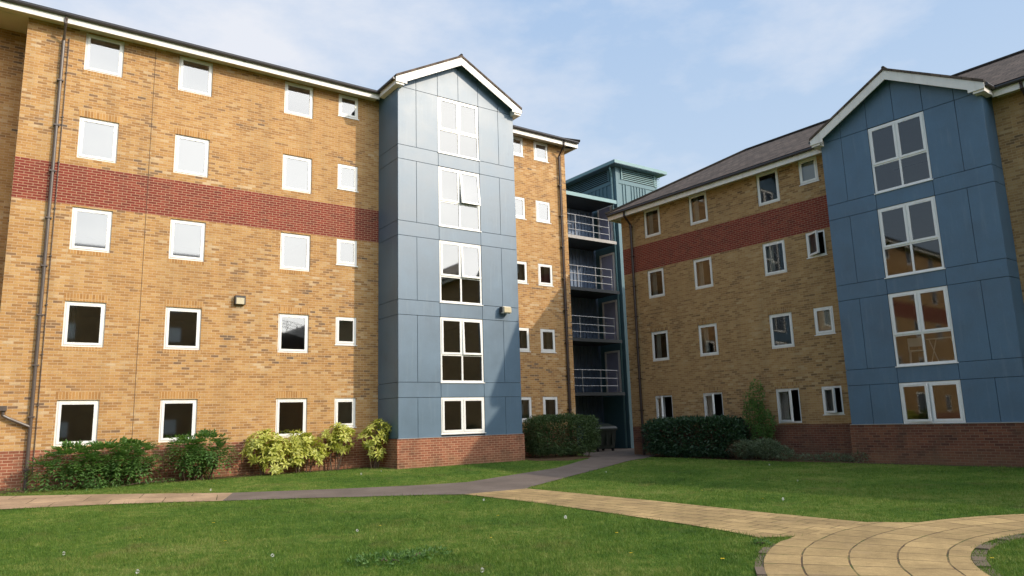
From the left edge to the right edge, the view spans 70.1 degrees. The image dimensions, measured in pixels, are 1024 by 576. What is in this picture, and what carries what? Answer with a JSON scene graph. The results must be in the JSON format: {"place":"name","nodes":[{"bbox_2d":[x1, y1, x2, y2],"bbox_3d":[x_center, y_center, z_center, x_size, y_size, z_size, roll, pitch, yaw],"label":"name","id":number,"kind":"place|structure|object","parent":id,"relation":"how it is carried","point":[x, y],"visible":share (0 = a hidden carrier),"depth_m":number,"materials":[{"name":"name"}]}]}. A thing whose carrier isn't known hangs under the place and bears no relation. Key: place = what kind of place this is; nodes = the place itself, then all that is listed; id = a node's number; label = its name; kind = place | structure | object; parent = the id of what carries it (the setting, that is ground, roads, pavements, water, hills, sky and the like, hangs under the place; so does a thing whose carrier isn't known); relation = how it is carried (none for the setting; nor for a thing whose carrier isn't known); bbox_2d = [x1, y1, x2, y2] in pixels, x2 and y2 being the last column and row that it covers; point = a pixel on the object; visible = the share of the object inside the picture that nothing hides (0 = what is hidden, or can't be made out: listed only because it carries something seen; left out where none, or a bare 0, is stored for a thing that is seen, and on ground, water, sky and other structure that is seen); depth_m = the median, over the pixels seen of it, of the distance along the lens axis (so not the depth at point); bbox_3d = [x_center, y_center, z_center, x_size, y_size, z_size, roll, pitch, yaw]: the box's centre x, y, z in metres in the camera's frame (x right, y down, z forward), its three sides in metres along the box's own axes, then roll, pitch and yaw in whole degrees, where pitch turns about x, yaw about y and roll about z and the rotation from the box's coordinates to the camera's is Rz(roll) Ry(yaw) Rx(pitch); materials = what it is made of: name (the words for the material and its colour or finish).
{"place":"outdoors","nodes":[
{"label":"outdoors","id":0,"kind":"place"},
{"bbox_2d":[0,493,231,508],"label":"flag path","id":1,"kind":"structure","parent":0,"point":[15,502],"depth_m":16.32,"materials":[{"name":"beige stone"}]},
{"bbox_2d":[223,448,654,500],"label":"asphalt path","id":2,"kind":"structure","parent":0,"point":[602,459],"depth_m":18.11,"materials":[{"name":"grey asphalt"}]},
{"bbox_2d":[586,423,616,451],"bbox_3d":[4.213,7.143,34.842,1.320,1.300,1.040,6,-13,-35],"label":"wheeled bin","id":3,"kind":"object","parent":2,"relation":"on","point":[608,437],"visible":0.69,"depth_m":34.55,"materials":[{"name":"black plastic"}]},
{"bbox_2d":[0,449,1023,575],"bbox_3d":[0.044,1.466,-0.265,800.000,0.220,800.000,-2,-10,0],"label":"ground","id":4,"kind":"structure","parent":0,"point":[514,463],"depth_m":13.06,"materials":[{"name":"green plant"}]},
{"bbox_2d":[1,477,175,494],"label":"weed clump","id":5,"kind":"object","parent":4,"relation":"on","point":[115,484],"visible":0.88,"depth_m":18.46,"materials":[{"name":"green plant"}]},
{"bbox_2d":[0,467,372,493],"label":"soil strip","id":6,"kind":"object","parent":4,"relation":"on","point":[4,492],"visible":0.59,"depth_m":20.40,"materials":[{"name":"brown soil"}]},
{"bbox_2d":[15,435,166,492],"bbox_3d":[-10.691,4.687,18.718,3.442,1.758,1.838,6,-13,-35],"label":"shrub","id":7,"kind":"object","parent":6,"relation":"on","point":[114,467],"visible":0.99,"depth_m":18.61,"materials":[{"name":"green plant"}]},
{"bbox_2d":[159,429,238,481],"bbox_3d":[-8.677,4.675,20.320,2.137,1.541,1.462,6,-13,-35],"label":"shrub","id":8,"kind":"object","parent":6,"relation":"on","point":[197,451],"visible":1,"depth_m":20.15,"materials":[{"name":"green plant"}]},
{"bbox_2d":[239,429,289,475],"bbox_3d":[-7.229,4.827,21.440,1.567,1.443,1.105,6,-13,-35],"label":"laurel shrub","id":9,"kind":"object","parent":6,"relation":"on","point":[273,447],"visible":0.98,"depth_m":21.29,"materials":[{"name":"yellow plant"}]},
{"bbox_2d":[285,429,325,472],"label":"laurel shrub","id":10,"kind":"object","parent":6,"relation":"on","point":[302,443],"visible":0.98,"depth_m":22.05,"materials":[{"name":"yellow plant"}]},
{"bbox_2d":[320,422,355,470],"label":"laurel shrub","id":11,"kind":"object","parent":6,"relation":"on","point":[337,434],"visible":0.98,"depth_m":22.75,"materials":[{"name":"green plant"}]},
{"bbox_2d":[0,0,579,490],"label":"brick apartment building","id":12,"kind":"structure","parent":4,"relation":"on","point":[390,248],"depth_m":23.20,"materials":[{"name":"brown brick"}]},
{"bbox_2d":[53,392,100,445],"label":"window","id":13,"kind":"structure","parent":12,"relation":"in","point":[63,398],"depth_m":19.39,"materials":[{"name":"white plastic"}]},
{"bbox_2d":[60,293,107,351],"bbox_3d":[-11.675,0.957,19.893,1.040,1.555,0.289,6,-13,-35],"label":"window","id":14,"kind":"structure","parent":12,"relation":"in","point":[70,310],"depth_m":19.81,"materials":[{"name":"white plastic"}]},
{"bbox_2d":[68,207,112,256],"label":"window","id":15,"kind":"structure","parent":12,"relation":"in","point":[98,251],"depth_m":20.22,"materials":[{"name":"white plastic"}]},
{"bbox_2d":[77,109,120,162],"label":"window","id":16,"kind":"structure","parent":12,"relation":"in","point":[86,113],"depth_m":20.78,"materials":[{"name":"white plastic"}]},
{"bbox_2d":[83,33,124,80],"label":"window","id":17,"kind":"structure","parent":12,"relation":"in","point":[89,36],"depth_m":21.16,"materials":[{"name":"white plastic"}]},
{"bbox_2d":[158,392,198,441],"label":"window","id":18,"kind":"structure","parent":12,"relation":"in","point":[166,397],"depth_m":20.80,"materials":[{"name":"white plastic"}]},
{"bbox_2d":[163,299,202,353],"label":"window","id":19,"kind":"structure","parent":12,"relation":"in","point":[172,305],"depth_m":21.23,"materials":[{"name":"white plastic"}]},
{"bbox_2d":[168,219,205,265],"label":"window","id":20,"kind":"structure","parent":12,"relation":"in","point":[183,259],"depth_m":21.65,"materials":[{"name":"white plastic"}]},
{"bbox_2d":[173,127,210,177],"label":"window","id":21,"kind":"structure","parent":12,"relation":"in","point":[182,131],"depth_m":22.21,"materials":[{"name":"white plastic"}]},
{"bbox_2d":[177,56,212,100],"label":"window","id":22,"kind":"structure","parent":12,"relation":"in","point":[184,61],"depth_m":22.64,"materials":[{"name":"white plastic"}]},
{"bbox_2d":[234,295,245,304],"bbox_3d":[-8.274,0.371,22.177,0.300,0.270,0.157,6,-13,-35],"label":"bulkhead light","id":23,"kind":"object","parent":12,"relation":"attached to","point":[239,299],"visible":1,"depth_m":22.13,"materials":[{"name":"white plastic"}]},
{"bbox_2d":[275,392,307,437],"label":"window","id":24,"kind":"structure","parent":12,"relation":"in","point":[289,396],"depth_m":22.69,"materials":[{"name":"white plastic"}]},
{"bbox_2d":[277,307,309,356],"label":"window","id":25,"kind":"structure","parent":12,"relation":"in","point":[290,312],"depth_m":23.09,"materials":[{"name":"white plastic"}]},
{"bbox_2d":[279,232,310,274],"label":"window","id":26,"kind":"structure","parent":12,"relation":"in","point":[290,269],"depth_m":23.51,"materials":[{"name":"white plastic"}]},
{"bbox_2d":[282,147,312,193],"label":"window","id":27,"kind":"structure","parent":12,"relation":"in","point":[289,151],"depth_m":24.06,"materials":[{"name":"white plastic"}]},
{"bbox_2d":[283,81,313,121],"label":"window","id":28,"kind":"structure","parent":12,"relation":"in","point":[287,84],"depth_m":24.45,"materials":[{"name":"white plastic"}]},
{"bbox_2d":[334,398,356,427],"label":"window","id":29,"kind":"structure","parent":12,"relation":"in","point":[344,407],"depth_m":23.69,"materials":[{"name":"white plastic"}]},
{"bbox_2d":[335,317,356,345],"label":"window","id":30,"kind":"structure","parent":12,"relation":"in","point":[345,326],"depth_m":24.15,"materials":[{"name":"white plastic"}]},
{"bbox_2d":[336,239,357,266],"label":"window","id":31,"kind":"structure","parent":12,"relation":"in","point":[354,264],"depth_m":24.57,"materials":[{"name":"white plastic"}]},
{"bbox_2d":[337,164,357,191],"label":"window","id":32,"kind":"structure","parent":12,"relation":"in","point":[340,166],"depth_m":25.01,"materials":[{"name":"white plastic"}]},
{"bbox_2d":[338,94,358,120],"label":"window","id":33,"kind":"structure","parent":12,"relation":"in","point":[355,117],"depth_m":25.49,"materials":[{"name":"white plastic"}]},
{"bbox_2d":[438,97,479,160],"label":"window","id":34,"kind":"structure","parent":12,"relation":"in","point":[458,132],"depth_m":26.25,"materials":[{"name":"white plastic"}]},
{"bbox_2d":[438,166,480,231],"bbox_3d":[-1.829,-3.123,25.714,1.750,2.168,0.217,6,-13,-35],"label":"window","id":35,"kind":"structure","parent":12,"relation":"in","point":[459,173],"depth_m":25.75,"materials":[{"name":"white plastic"}]},
{"bbox_2d":[439,240,482,305],"bbox_3d":[-1.771,-0.506,25.269,1.750,2.178,0.147,6,-13,-35],"label":"window","id":36,"kind":"structure","parent":12,"relation":"in","point":[460,276],"depth_m":25.28,"materials":[{"name":"white plastic"}]},
{"bbox_2d":[440,317,484,382],"bbox_3d":[-1.696,2.126,24.797,1.750,2.208,0.136,6,-13,-35],"label":"window","id":37,"kind":"structure","parent":12,"relation":"in","point":[461,321],"depth_m":24.81,"materials":[{"name":"white plastic"}]},
{"bbox_2d":[441,397,485,434],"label":"window","id":38,"kind":"structure","parent":12,"relation":"in","point":[462,400],"depth_m":24.39,"materials":[{"name":"white plastic"}]},
{"bbox_2d":[499,306,511,313],"bbox_3d":[-0.231,0.778,25.899,0.380,0.280,0.317,6,-13,-35],"label":"floodlight","id":39,"kind":"object","parent":12,"relation":"attached to","point":[505,309],"visible":1,"depth_m":25.78,"materials":[{"name":"white plastic"}]},
{"bbox_2d":[513,136,523,157],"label":"window","id":40,"kind":"structure","parent":12,"relation":"in","point":[520,154],"depth_m":29.71,"materials":[{"name":"white plastic"}]},
{"bbox_2d":[515,196,525,219],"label":"window","id":41,"kind":"structure","parent":12,"relation":"in","point":[516,198],"depth_m":29.25,"materials":[{"name":"white plastic"}]},
{"bbox_2d":[517,261,526,283],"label":"window","id":42,"kind":"structure","parent":12,"relation":"in","point":[520,263],"depth_m":28.85,"materials":[{"name":"white plastic"}]},
{"bbox_2d":[519,327,529,351],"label":"window","id":43,"kind":"structure","parent":12,"relation":"in","point":[525,347],"depth_m":28.37,"materials":[{"name":"white plastic"}]},
{"bbox_2d":[521,397,531,421],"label":"window","id":44,"kind":"structure","parent":12,"relation":"in","point":[527,407],"depth_m":27.93,"materials":[{"name":"white plastic"}]},
{"bbox_2d":[534,141,548,162],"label":"window","id":45,"kind":"structure","parent":12,"relation":"in","point":[535,143],"depth_m":30.33,"materials":[{"name":"white plastic"}]},
{"bbox_2d":[536,200,551,223],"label":"window","id":46,"kind":"structure","parent":12,"relation":"in","point":[547,221],"depth_m":29.87,"materials":[{"name":"white plastic"}]},
{"bbox_2d":[538,263,553,286],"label":"window","id":47,"kind":"structure","parent":12,"relation":"in","point":[547,274],"depth_m":29.52,"materials":[{"name":"white plastic"}]},
{"bbox_2d":[540,329,556,352],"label":"window","id":48,"kind":"structure","parent":12,"relation":"in","point":[548,331],"depth_m":29.03,"materials":[{"name":"white plastic"}]},
{"bbox_2d":[543,397,557,414],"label":"window","id":49,"kind":"structure","parent":12,"relation":"in","point":[552,400],"depth_m":28.62,"materials":[{"name":"white plastic"}]},
{"bbox_2d":[355,417,391,468],"bbox_3d":[-4.385,4.961,23.238,1.264,1.650,0.946,6,-13,-35],"label":"laurel shrub","id":50,"kind":"object","parent":4,"relation":"on","point":[381,435],"visible":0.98,"depth_m":23.13,"materials":[{"name":"green plant"}]},
{"bbox_2d":[347,545,452,566],"bbox_3d":[-1.298,3.198,8.673,1.271,0.206,0.819,4,-12,-29],"label":"weed clump","id":51,"kind":"object","parent":4,"relation":"on","point":[412,553],"visible":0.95,"depth_m":8.60,"materials":[{"name":"green plant"}]},
{"bbox_2d":[525,455,590,460],"bbox_3d":[2.072,6.260,26.907,4.100,0.119,2.620,6,-13,-35],"label":"soil strip","id":52,"kind":"object","parent":4,"relation":"on","point":[557,457],"visible":0.75,"depth_m":26.50,"materials":[{"name":"brown soil"}]},
{"bbox_2d":[522,412,602,457],"bbox_3d":[1.874,5.497,27.305,3.280,1.699,1.727,6,-13,-35],"label":"clipped hedge","id":53,"kind":"object","parent":52,"relation":"on","point":[535,448],"visible":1,"depth_m":26.83,"materials":[{"name":"green plant"}]},
{"bbox_2d":[566,159,666,447],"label":"stair tower","id":54,"kind":"structure","parent":4,"relation":"on","point":[600,336],"depth_m":38.69,"materials":[{"name":"metal"}]},
{"bbox_2d":[597,205,613,240],"bbox_3d":[5.045,-3.348,39.551,0.114,2.195,1.100,6,-13,-35],"label":"door","id":55,"kind":"structure","parent":54,"relation":"in","point":[600,213],"depth_m":39.62,"materials":[{"name":"white plastic"}]},
{"bbox_2d":[599,252,615,290],"bbox_3d":[5.123,-0.731,39.078,0.114,2.195,1.100,6,-13,-35],"label":"door","id":56,"kind":"structure","parent":54,"relation":"in","point":[607,261],"depth_m":39.09,"materials":[{"name":"grey glass"}]},
{"bbox_2d":[602,300,618,339],"bbox_3d":[5.199,1.787,38.622,0.114,2.195,1.100,6,-13,-35],"label":"door","id":57,"kind":"structure","parent":54,"relation":"in","point":[609,309],"depth_m":38.64,"materials":[{"name":"white plastic"}]},
{"bbox_2d":[604,350,621,391],"bbox_3d":[5.277,4.403,38.149,0.114,2.195,1.100,6,-13,-35],"label":"door","id":58,"kind":"structure","parent":54,"relation":"in","point":[612,358],"depth_m":38.16,"materials":[{"name":"grey glass"}]},
{"bbox_2d":[751,536,773,545],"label":"weed clump","id":59,"kind":"object","parent":4,"relation":"on","point":[758,541],"visible":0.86,"depth_m":8.91,"materials":[{"name":"green plant"}]},
{"bbox_2d":[754,544,774,575],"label":"kerb","id":60,"kind":"structure","parent":4,"relation":"on","point":[761,569],"depth_m":7.78,"materials":[{"name":"concrete"}]},
{"bbox_2d":[605,49,1023,466],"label":"brick apartment building","id":61,"kind":"structure","parent":4,"relation":"on","point":[813,278],"depth_m":24.11,"materials":[{"name":"brown brick"}]},
{"bbox_2d":[644,207,660,240],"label":"window","id":62,"kind":"structure","parent":61,"relation":"in","point":[650,216],"depth_m":31.37,"materials":[{"name":"white plastic"}]},
{"bbox_2d":[648,268,664,298],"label":"window","id":63,"kind":"structure","parent":61,"relation":"in","point":[654,277],"depth_m":30.93,"materials":[{"name":"white plastic"}]},
{"bbox_2d":[650,325,669,363],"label":"window","id":64,"kind":"structure","parent":61,"relation":"in","point":[659,359],"depth_m":30.40,"materials":[{"name":"white plastic"}]},
{"bbox_2d":[654,390,672,417],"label":"window","id":65,"kind":"structure","parent":61,"relation":"in","point":[667,393],"depth_m":29.95,"materials":[{"name":"white plastic"}]},
{"bbox_2d":[689,191,708,228],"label":"window","id":66,"kind":"structure","parent":61,"relation":"in","point":[695,210],"depth_m":29.48,"materials":[{"name":"white plastic"}]},
{"bbox_2d":[693,256,712,289],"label":"window","id":67,"kind":"structure","parent":61,"relation":"in","point":[699,262],"depth_m":29.05,"materials":[{"name":"white plastic"}]},
{"bbox_2d":[696,317,719,359],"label":"window","id":68,"kind":"structure","parent":61,"relation":"in","point":[706,354],"depth_m":28.52,"materials":[{"name":"white plastic"}]},
{"bbox_2d":[702,387,723,418],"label":"window","id":69,"kind":"structure","parent":61,"relation":"in","point":[709,391],"depth_m":28.08,"materials":[{"name":"white plastic"}]},
{"bbox_2d":[756,169,780,209],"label":"window","id":70,"kind":"structure","parent":61,"relation":"in","point":[761,204],"depth_m":26.78,"materials":[{"name":"white plastic"}]},
{"bbox_2d":[762,239,786,275],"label":"window","id":71,"kind":"structure","parent":61,"relation":"in","point":[769,253],"depth_m":26.59,"materials":[{"name":"white plastic"}]},
{"bbox_2d":[767,306,794,351],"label":"window","id":72,"kind":"structure","parent":61,"relation":"in","point":[788,309],"depth_m":25.90,"materials":[{"name":"white plastic"}]},
{"bbox_2d":[774,382,801,422],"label":"window","id":73,"kind":"structure","parent":61,"relation":"in","point":[783,412],"depth_m":25.61,"materials":[{"name":"white plastic"}]},
{"bbox_2d":[798,156,819,185],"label":"window","id":74,"kind":"structure","parent":61,"relation":"in","point":[808,171],"depth_m":25.62,"materials":[{"name":"white plastic"}]},
{"bbox_2d":[806,229,827,258],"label":"window","id":75,"kind":"structure","parent":61,"relation":"in","point":[812,241],"depth_m":25.21,"materials":[{"name":"white plastic"}]},
{"bbox_2d":[813,306,835,335],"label":"window","id":76,"kind":"structure","parent":61,"relation":"in","point":[823,316],"depth_m":24.68,"materials":[{"name":"white plastic"}]},
{"bbox_2d":[821,386,844,414],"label":"window","id":77,"kind":"structure","parent":61,"relation":"in","point":[828,392],"depth_m":24.29,"materials":[{"name":"white plastic"}]},
{"bbox_2d":[868,111,932,194],"bbox_3d":[11.859,-4.107,22.338,0.115,2.158,1.740,6,-13,-37],"label":"window","id":78,"kind":"structure","parent":61,"relation":"in","point":[899,157],"depth_m":22.35,"materials":[{"name":"white plastic"}]},
{"bbox_2d":[878,196,945,278],"bbox_3d":[11.938,-1.491,21.865,0.115,2.198,1.740,6,-13,-37],"label":"window","id":79,"kind":"structure","parent":61,"relation":"in","point":[910,241],"depth_m":21.87,"materials":[{"name":"white plastic"}]},
{"bbox_2d":[907,338,924,362],"bbox_3d":[12.148,1.911,21.871,0.422,0.851,0.426,-6,-11,23],"label":"chair","id":80,"kind":"object","parent":61,"relation":"in","point":[913,342],"visible":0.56,"depth_m":22.07,"materials":[{"name":"brown wood"}]},
{"bbox_2d":[888,286,958,366],"bbox_3d":[12.017,1.155,21.386,0.115,2.218,1.740,6,-13,-37],"label":"window","id":81,"kind":"structure","parent":61,"relation":"in","point":[921,330],"depth_m":21.40,"materials":[{"name":"white plastic"}]},
{"bbox_2d":[899,380,965,424],"bbox_3d":[12.056,3.301,20.978,0.178,1.208,1.740,6,-13,-37],"label":"window","id":82,"kind":"structure","parent":61,"relation":"in","point":[928,385],"depth_m":20.95,"materials":[{"name":"white plastic"}]},
{"bbox_2d":[926,336,954,361],"bbox_3d":[12.599,1.826,21.212,0.340,0.762,0.863,6,-13,-37],"label":"clothes airer","id":83,"kind":"object","parent":61,"relation":"in","point":[935,339],"visible":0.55,"depth_m":21.43,"materials":[{"name":"white plastic"}]},
{"bbox_2d":[653,455,1022,467],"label":"soil strip","id":84,"kind":"object","parent":4,"relation":"on","point":[771,459],"visible":0.67,"depth_m":24.05,"materials":[{"name":"brown soil"}]},
{"bbox_2d":[640,414,752,458],"bbox_3d":[6.889,5.614,27.527,1.500,1.709,4.921,6,-13,-37],"label":"clipped hedge","id":85,"kind":"object","parent":84,"relation":"on","point":[737,430],"visible":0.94,"depth_m":27.14,"materials":[{"name":"green plant"}]},
{"bbox_2d":[725,439,746,458],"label":"shrub","id":86,"kind":"object","parent":84,"relation":"on","point":[731,455],"visible":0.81,"depth_m":25.55,"materials":[{"name":"green plant"}]},
{"bbox_2d":[741,379,776,458],"bbox_3d":[8.690,4.596,25.670,0.770,2.890,1.313,6,-13,-37],"label":"upright shrub","id":87,"kind":"object","parent":84,"relation":"on","point":[758,428],"visible":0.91,"depth_m":25.64,"materials":[{"name":"green plant"}]},
{"bbox_2d":[728,437,795,459],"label":"shrub","id":88,"kind":"object","parent":84,"relation":"on","point":[774,452],"visible":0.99,"depth_m":24.73,"materials":[{"name":"green plant"}]},
{"bbox_2d":[793,450,869,461],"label":"weed clump","id":89,"kind":"object","parent":84,"relation":"on","point":[834,454],"visible":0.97,"depth_m":23.09,"materials":[{"name":"green plant"}]},
{"bbox_2d":[764,514,1023,575],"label":"paved circle","id":90,"kind":"object","parent":4,"relation":"on","point":[944,547],"visible":1,"depth_m":8.39,"materials":[{"name":"beige stone"}]},
{"bbox_2d":[971,534,1023,575],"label":"kerb","id":91,"kind":"structure","parent":4,"relation":"on","point":[981,558],"depth_m":8.06,"materials":[{"name":"concrete"}]},
{"bbox_2d":[22,0,1023,188],"label":"sky","id":92,"kind":"structure","parent":0,"point":[679,88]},
{"bbox_2d":[468,488,865,536],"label":"paved path","id":93,"kind":"structure","parent":0,"point":[756,523],"depth_m":11.81,"materials":[{"name":"beige stone"}]}
]}

